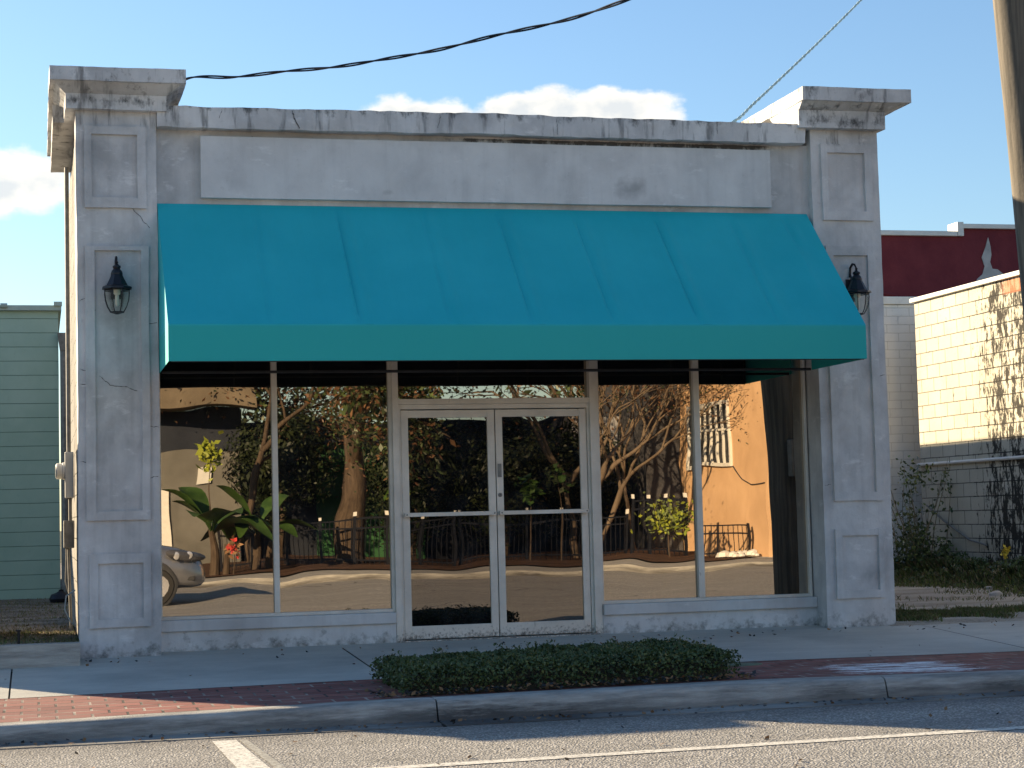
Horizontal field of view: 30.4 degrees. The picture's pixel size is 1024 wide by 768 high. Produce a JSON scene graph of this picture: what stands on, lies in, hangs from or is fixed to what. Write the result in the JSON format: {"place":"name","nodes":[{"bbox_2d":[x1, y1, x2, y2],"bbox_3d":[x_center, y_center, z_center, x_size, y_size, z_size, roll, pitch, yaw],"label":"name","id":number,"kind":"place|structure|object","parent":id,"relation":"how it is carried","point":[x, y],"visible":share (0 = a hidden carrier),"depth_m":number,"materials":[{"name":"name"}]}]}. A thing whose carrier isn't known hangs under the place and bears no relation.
{"place":"outdoors","nodes":[
{"label":"outdoors","id":0,"kind":"place"},
{"bbox_2d":[0,563,77,644],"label":"dirt lot","id":1,"kind":"structure","parent":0,"point":[41,625],"depth_m":21.37,"materials":[{"name":"dirt"},{"name":"gravel"},{"name":"grass"}]},
{"bbox_2d":[16,630,20,643],"bbox_3d":[-4.187,2.174,15.965,0.040,0.175,0.040,0,-4,-14],"label":"stake","id":2,"kind":"object","parent":1,"relation":"on","point":[18,636],"visible":0.79,"depth_m":15.96,"materials":[{"name":"black metal"}]},
{"bbox_2d":[0,302,67,599],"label":"green building","id":3,"kind":"structure","parent":1,"relation":"on","point":[31,336],"depth_m":27.61,"materials":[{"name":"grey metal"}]},
{"bbox_2d":[0,597,79,644],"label":"grass","id":4,"kind":"structure","parent":1,"relation":"on","point":[27,638],"depth_m":18.41,"materials":[{"name":"green plant"}]},
{"bbox_2d":[49,590,68,602],"bbox_3d":[-6.171,2.904,25.727,0.314,0.174,0.267,0,-4,-14],"label":"rubbish bag","id":5,"kind":"object","parent":1,"relation":"on","point":[59,596],"visible":0.88,"depth_m":25.63,"materials":[{"name":"black plastic"}]},
{"bbox_2d":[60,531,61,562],"bbox_3d":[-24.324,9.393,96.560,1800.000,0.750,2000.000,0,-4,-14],"label":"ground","id":6,"kind":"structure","parent":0,"point":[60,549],"depth_m":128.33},
{"bbox_2d":[47,65,911,658],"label":"shop building","id":7,"kind":"structure","parent":6,"relation":"on","point":[259,511],"depth_m":17.43,"materials":[{"name":"grey paint"}]},
{"bbox_2d":[55,167,73,519],"bbox_3d":[-4.433,-0.404,18.594,0.173,3.500,0.200,0,-4,-14],"label":"electric meter","id":8,"kind":"object","parent":7,"relation":"attached to","point":[64,471],"visible":1,"depth_m":18.53,"materials":[{"name":"white paint"}]},
{"bbox_2d":[63,520,73,628],"bbox_3d":[-4.341,1.869,18.442,0.100,1.060,0.180,0,-4,-14],"label":"junction box","id":9,"kind":"object","parent":7,"relation":"attached to","point":[68,531],"visible":0.98,"depth_m":18.39,"materials":[{"name":"grey metal"}]},
{"bbox_2d":[64,590,75,626],"bbox_3d":[-4.074,2.072,17.363,0.078,0.344,0.145,-5,-6,44],"label":"cable loop","id":10,"kind":"object","parent":7,"relation":"attached to","point":[65,608],"visible":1,"depth_m":17.33,"materials":[{"name":"black rubber"}]},
{"bbox_2d":[102,256,131,314],"bbox_3d":[-3.440,-0.864,16.376,0.251,0.523,0.291,0,-4,-14],"label":"wall lantern","id":11,"kind":"object","parent":7,"relation":"attached to","point":[116,286],"depth_m":16.32,"materials":[{"name":"black metal"}]},
{"bbox_2d":[158,325,395,620],"bbox_3d":[-2.135,0.765,17.060,2.125,2.662,0.088,0,-4,-14],"label":"window","id":12,"kind":"structure","parent":7,"relation":"in","point":[276,489],"depth_m":17.05,"materials":[{"name":"glass"}]},
{"bbox_2d":[186,0,629,79],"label":"overhead cable","id":13,"kind":"object","parent":7,"relation":"attached to","point":[578,16],"visible":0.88,"depth_m":16.61,"materials":[{"name":"black rubber"}]},
{"bbox_2d":[400,409,498,639],"bbox_3d":[-0.570,1.288,17.375,0.887,2.102,0.108,0,-4,-14],"label":"door","id":14,"kind":"structure","parent":7,"relation":"in","point":[450,561],"depth_m":17.40,"materials":[{"name":"glass"}]},
{"bbox_2d":[157,203,866,373],"bbox_3d":[0.020,-0.914,16.832,6.199,1.523,1.252,0,-4,-14],"label":"awning","id":15,"kind":"object","parent":7,"relation":"attached to","point":[260,283],"visible":1,"depth_m":16.64,"materials":[{"name":"teal fabric"}]},
{"bbox_2d":[494,409,591,635],"bbox_3d":[0.296,1.282,17.594,0.882,2.102,0.108,0,-4,-14],"label":"door","id":16,"kind":"structure","parent":7,"relation":"in","point":[543,556],"depth_m":17.62,"materials":[{"name":"glass"}]},
{"bbox_2d":[596,360,812,603],"bbox_3d":[1.833,0.737,18.062,2.134,2.662,0.088,0,-4,-14],"label":"window","id":17,"kind":"structure","parent":7,"relation":"in","point":[704,478],"depth_m":18.05,"materials":[{"name":"glass"}]},
{"bbox_2d":[733,0,861,121],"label":"overhead cable","id":18,"kind":"object","parent":7,"relation":"attached to","point":[791,68],"visible":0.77,"depth_m":21.79,"materials":[{"name":"black rubber"}]},
{"bbox_2d":[846,263,871,314],"bbox_3d":[3.307,-0.911,18.081,0.251,0.523,0.291,0,-4,-14],"label":"wall lantern","id":19,"kind":"object","parent":7,"relation":"attached to","point":[856,288],"depth_m":18.03,"materials":[{"name":"black metal"}]},
{"bbox_2d":[0,0,1014,530],"label":"sky","id":20,"kind":"structure","parent":0,"point":[943,159],"materials":[{"name":"blue"}]},
{"bbox_2d":[0,696,1023,767],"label":"road","id":21,"kind":"structure","parent":0,"point":[450,744],"depth_m":11.58,"materials":[{"name":"grey asphalt"}]},
{"bbox_2d":[240,739,285,767],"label":"road marking","id":22,"kind":"object","parent":21,"relation":"on","point":[265,756],"visible":1,"depth_m":11.37,"materials":[{"name":"paint"}]},
{"bbox_2d":[0,670,1023,749],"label":"curb","id":23,"kind":"structure","parent":21,"relation":"on","point":[598,703],"depth_m":13.08,"materials":[{"name":"concrete"}]},
{"bbox_2d":[0,620,1023,767],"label":"fallen leaves","id":24,"kind":"object","parent":21,"relation":"on","point":[647,680],"visible":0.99,"depth_m":13.41,"materials":[{"name":"brown plant"}]},
{"bbox_2d":[212,726,1023,767],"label":"road marking","id":25,"kind":"object","parent":21,"relation":"on","point":[236,753],"visible":1,"depth_m":11.21,"materials":[{"name":"paint"}]},
{"bbox_2d":[0,621,1023,698],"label":"sidewalk","id":26,"kind":"structure","parent":0,"point":[222,668],"depth_m":16.11,"materials":[{"name":"concrete"}]},
{"bbox_2d":[0,642,79,671],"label":"edging wall","id":27,"kind":"structure","parent":26,"relation":"on","point":[32,655],"depth_m":15.67,"materials":[{"name":"concrete"}]},
{"bbox_2d":[0,651,1023,722],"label":"paver strip","id":28,"kind":"object","parent":26,"relation":"attached to","point":[67,707],"visible":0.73,"depth_m":13.86,"materials":[{"name":"red brick"}]},
{"bbox_2d":[369,634,743,695],"bbox_3d":[0.306,2.086,14.135,2.606,0.307,1.332,0,-4,-14],"label":"hedge","id":29,"kind":"object","parent":28,"relation":"on","point":[607,660],"visible":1,"depth_m":13.71,"materials":[{"name":"green plant"}]},
{"bbox_2d":[727,662,761,666],"bbox_3d":[1.800,2.255,15.068,0.430,0.026,0.267,0,-4,-14],"label":"utility cover","id":30,"kind":"object","parent":28,"relation":"on","point":[747,664],"visible":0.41,"depth_m":15.02,"materials":[{"name":"grey metal"}]},
{"bbox_2d":[993,0,1023,317],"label":"utility pole","id":31,"kind":"object","parent":28,"relation":"on","point":[1009,20],"visible":1,"depth_m":15.74,"materials":[{"name":"brown wood"}]},
{"bbox_2d":[8,628,1022,698],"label":"sidewalk joints","id":32,"kind":"object","parent":26,"relation":"on","point":[375,670],"visible":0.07,"depth_m":15.21,"materials":[{"name":"paint"}]},
{"bbox_2d":[890,583,1023,627],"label":"dirt lot","id":33,"kind":"structure","parent":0,"point":[912,593],"depth_m":21.61,"materials":[{"name":"brown soil"}]},
{"bbox_2d":[883,297,923,561],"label":"white brick building","id":34,"kind":"structure","parent":33,"relation":"on","point":[901,375],"depth_m":30.10,"materials":[{"name":"brick"}]},
{"bbox_2d":[891,455,956,569],"bbox_3d":[5.987,1.993,28.466,1.360,1.844,1.244,0,-4,-14],"label":"weed bush","id":35,"kind":"object","parent":33,"relation":"on","point":[915,544],"visible":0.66,"depth_m":28.41,"materials":[{"name":"green plant"}]},
{"bbox_2d":[881,222,1018,296],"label":"oxblood building","id":36,"kind":"structure","parent":33,"relation":"on","point":[920,263],"depth_m":33.10,"materials":[{"name":"paint"}]},
{"bbox_2d":[893,554,1023,596],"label":"weeds","id":37,"kind":"object","parent":33,"relation":"on","point":[971,578],"visible":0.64,"depth_m":25.87,"materials":[{"name":"green plant"}]},
{"bbox_2d":[909,270,1023,564],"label":"block building","id":38,"kind":"structure","parent":33,"relation":"on","point":[970,355],"depth_m":27.73,"materials":[{"name":"white paint"}]},
{"bbox_2d":[989,591,1002,595],"bbox_3d":[5.888,2.560,22.903,0.189,0.082,0.114,0,-4,-14],"label":"stone","id":39,"kind":"object","parent":33,"relation":"on","point":[997,593],"visible":0.87,"depth_m":22.87,"materials":[{"name":"grey stone"}]},
{"bbox_2d":[1000,545,1010,575],"bbox_3d":[6.613,2.384,25.164,0.162,0.480,0.134,-2,-4,12],"label":"yellow flower","id":40,"kind":"object","parent":33,"relation":"on","point":[1005,551],"visible":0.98,"depth_m":25.16,"materials":[{"name":"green plant"}]},
{"bbox_2d":[894,581,1023,621],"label":"grass","id":41,"kind":"structure","parent":0,"point":[927,615],"depth_m":19.15,"materials":[{"name":"green plant"}]}
]}

